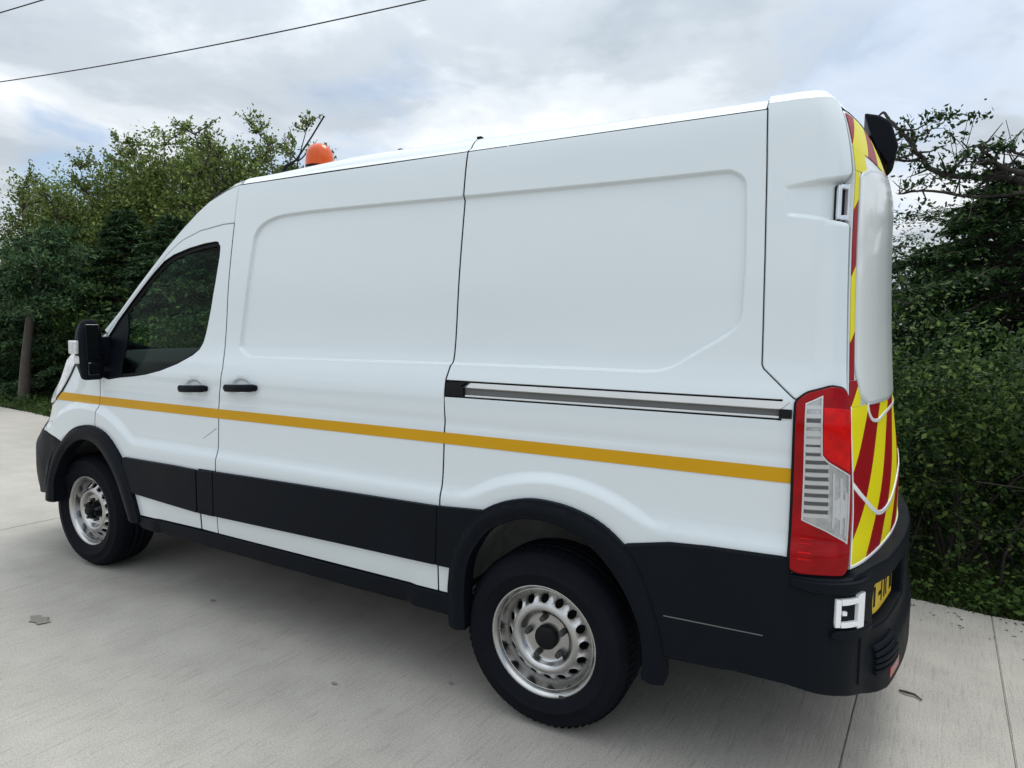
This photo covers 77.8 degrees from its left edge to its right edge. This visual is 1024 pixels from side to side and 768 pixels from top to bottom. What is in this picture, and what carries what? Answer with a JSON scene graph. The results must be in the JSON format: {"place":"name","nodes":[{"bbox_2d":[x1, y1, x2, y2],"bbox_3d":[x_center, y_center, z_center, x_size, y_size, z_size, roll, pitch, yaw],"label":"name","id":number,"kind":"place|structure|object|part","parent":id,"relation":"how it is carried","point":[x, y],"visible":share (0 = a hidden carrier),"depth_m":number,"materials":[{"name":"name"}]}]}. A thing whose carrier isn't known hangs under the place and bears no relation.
{"place":"outdoors","nodes":[
{"label":"outdoors","id":0,"kind":"place"},
{"bbox_2d":[0,0,42,12],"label":"overhead cable","id":1,"kind":"object","parent":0,"point":[21,6],"visible":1,"depth_m":10.16,"materials":[{"name":"black plastic"}]},
{"bbox_2d":[0,0,425,81],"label":"overhead cable","id":2,"kind":"object","parent":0,"point":[225,42],"visible":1,"depth_m":9.85,"materials":[{"name":"black plastic"}]},
{"bbox_2d":[0,406,1023,767],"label":"concrete yard","id":3,"kind":"structure","parent":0,"point":[150,656],"depth_m":2.73,"materials":[{"name":"grey concrete"}]},
{"bbox_2d":[28,615,50,623],"bbox_3d":[-2.473,1.232,3.318,0.160,0.007,0.080,3,6,28],"label":"dead leaf","id":4,"kind":"object","parent":3,"relation":"on","point":[38,619],"visible":1,"depth_m":3.31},
{"bbox_2d":[36,90,910,728],"bbox_3d":[-0.711,-0.209,3.943,5.516,2.822,2.276,3,6,28],"label":"panel van","id":5,"kind":"object","parent":3,"relation":"on","point":[598,416],"visible":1,"depth_m":2.42,"materials":[{"name":"white paint"}]},
{"bbox_3d":[-1.959,-0.052,3.546,1.116,1.610,0.199,3,6,28],"label":"front door","id":6,"kind":"part","parent":5,"relation":"part of","materials":[{"name":"white paint"}]},
{"bbox_3d":[-0.855,-0.089,2.968,1.400,1.819,0.234,3,6,28],"label":"sliding door","id":7,"kind":"part","parent":5,"relation":"part of","materials":[{"name":"white paint"}]},
{"bbox_3d":[1.306,-0.208,2.305,0.292,1.512,0.964,3,6,28],"label":"rear door","id":8,"kind":"part","parent":5,"relation":"part of","materials":[{"name":"white paint"}]},
{"bbox_2d":[899,689,921,700],"bbox_3d":[1.712,1.329,2.722,0.022,0.016,0.091,-4,7,-40],"label":"twig","id":9,"kind":"object","parent":3,"relation":"on","point":[908,692],"visible":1,"depth_m":2.72,"materials":[{"name":"wood"}]},
{"bbox_2d":[0,0,1023,334],"label":"sky","id":10,"kind":"structure","parent":0,"point":[428,72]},
{"bbox_2d":[0,336,1023,621],"bbox_3d":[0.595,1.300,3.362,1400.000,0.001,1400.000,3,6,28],"label":"ground","id":11,"kind":"structure","parent":0,"point":[990,558],"depth_m":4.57,"materials":[{"name":"green plant"}]},
{"bbox_2d":[0,236,64,390],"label":"spruce tree","id":12,"kind":"object","parent":11,"relation":"on","point":[2,338],"visible":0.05,"depth_m":14.13,"materials":[{"name":"green plant"}]},
{"bbox_2d":[0,238,102,400],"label":"spruce tree","id":13,"kind":"object","parent":11,"relation":"on","point":[16,330],"visible":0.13,"depth_m":13.16,"materials":[{"name":"green plant"}]},
{"bbox_2d":[0,216,111,402],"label":"leaning trunk tree","id":14,"kind":"object","parent":11,"relation":"on","point":[35,278],"visible":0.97,"depth_m":11.95,"materials":[{"name":"green broadleaf leaves"},{"name":"grey bark"}]},
{"bbox_2d":[0,159,118,324],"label":"broadleaf tree","id":15,"kind":"object","parent":11,"relation":"on","point":[56,206],"visible":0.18,"depth_m":15.94,"materials":[{"name":"green plant"}]},
{"bbox_2d":[0,208,169,395],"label":"spruce tree","id":16,"kind":"object","parent":11,"relation":"on","point":[111,235],"visible":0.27,"depth_m":13.22,"materials":[{"name":"green plant"}]},
{"bbox_2d":[0,279,174,391],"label":"hedge","id":17,"kind":"object","parent":11,"relation":"on","point":[66,323],"visible":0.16,"depth_m":12.31,"materials":[{"name":"green plant"}]},
{"bbox_2d":[61,128,188,305],"bbox_3d":[-9.738,-3.294,16.509,3.331,6.575,3.921,-4,7,-42],"label":"broadleaf tree","id":18,"kind":"object","parent":11,"relation":"on","point":[103,203],"visible":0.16,"depth_m":15.50,"materials":[{"name":"green plant"}]},
{"bbox_2d":[90,212,214,340],"bbox_3d":[-6.901,-1.410,12.707,3.379,3.936,3.651,-1,5,-22],"label":"spruce tree","id":19,"kind":"object","parent":11,"relation":"on","point":[164,233],"visible":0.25,"depth_m":12.23,"materials":[{"name":"green plant"}]},
{"bbox_2d":[83,119,228,306],"bbox_3d":[-8.414,-3.238,15.499,5.080,6.680,3.254,3,6,28],"label":"broadleaf tree","id":20,"kind":"object","parent":11,"relation":"on","point":[154,174],"visible":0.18,"depth_m":14.58,"materials":[{"name":"green plant"}]},
{"bbox_2d":[102,271,214,347],"bbox_3d":[-1.976,-0.468,7.674,10.487,2.714,3.367,4,6,35],"label":"hedge","id":21,"kind":"object","parent":11,"relation":"on","point":[187,333],"visible":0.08,"depth_m":8.63,"materials":[{"name":"green plant"}]},
{"bbox_2d":[154,251,219,339],"bbox_3d":[-5.420,-1.261,11.770,3.159,3.622,3.196,3,6,28],"label":"spruce tree","id":22,"kind":"object","parent":11,"relation":"on","point":[205,259],"visible":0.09,"depth_m":11.29,"materials":[{"name":"green plant"}]},
{"bbox_2d":[165,109,322,270],"bbox_3d":[-5.067,-2.620,13.749,3.492,5.818,3.380,3,6,28],"label":"broadleaf tree","id":23,"kind":"object","parent":11,"relation":"on","point":[268,140],"visible":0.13,"depth_m":12.87,"materials":[{"name":"green plant"}]},
{"bbox_2d":[154,103,336,316],"bbox_3d":[-5.912,-2.972,14.330,3.855,6.412,3.817,-1,5,-18],"label":"broadleaf tree","id":24,"kind":"object","parent":11,"relation":"on","point":[218,152],"visible":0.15,"depth_m":13.52,"materials":[{"name":"green plant"}]},
{"bbox_2d":[229,143,300,177],"bbox_3d":[-3.705,-2.133,13.086,3.394,5.006,3.470,3,6,28],"label":"broadleaf tree","id":25,"kind":"object","parent":11,"relation":"on","point":[252,168],"visible":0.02,"depth_m":12.28,"materials":[{"name":"green plant"}]},
{"bbox_2d":[879,98,1023,227],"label":"dead tree","id":26,"kind":"object","parent":11,"relation":"on","point":[986,176],"visible":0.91,"depth_m":5.18,"materials":[{"name":"plant"}]},
{"bbox_2d":[892,243,1023,585],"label":"hedge","id":27,"kind":"object","parent":11,"relation":"on","point":[958,432],"visible":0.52,"depth_m":3.96,"materials":[{"name":"green plant"}]},
{"bbox_2d":[892,160,1023,517],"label":"spruce tree","id":28,"kind":"object","parent":11,"relation":"on","point":[1010,212],"visible":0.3,"depth_m":5.27,"materials":[{"name":"green plant"}]},
{"bbox_2d":[892,198,1023,408],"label":"windswept pine","id":29,"kind":"object","parent":11,"relation":"on","point":[933,217],"visible":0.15,"depth_m":5.95,"materials":[{"name":"green plant"}]},
{"bbox_2d":[892,193,1023,464],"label":"broadleaf tree","id":30,"kind":"object","parent":11,"relation":"on","point":[910,250],"visible":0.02,"depth_m":7.65,"materials":[{"name":"green plant"}]},
{"bbox_2d":[5,411,1023,663],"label":"leaf litter","id":31,"kind":"object","parent":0,"point":[921,619],"visible":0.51,"depth_m":3.46,"materials":[{"name":"brown plant"}]}
]}

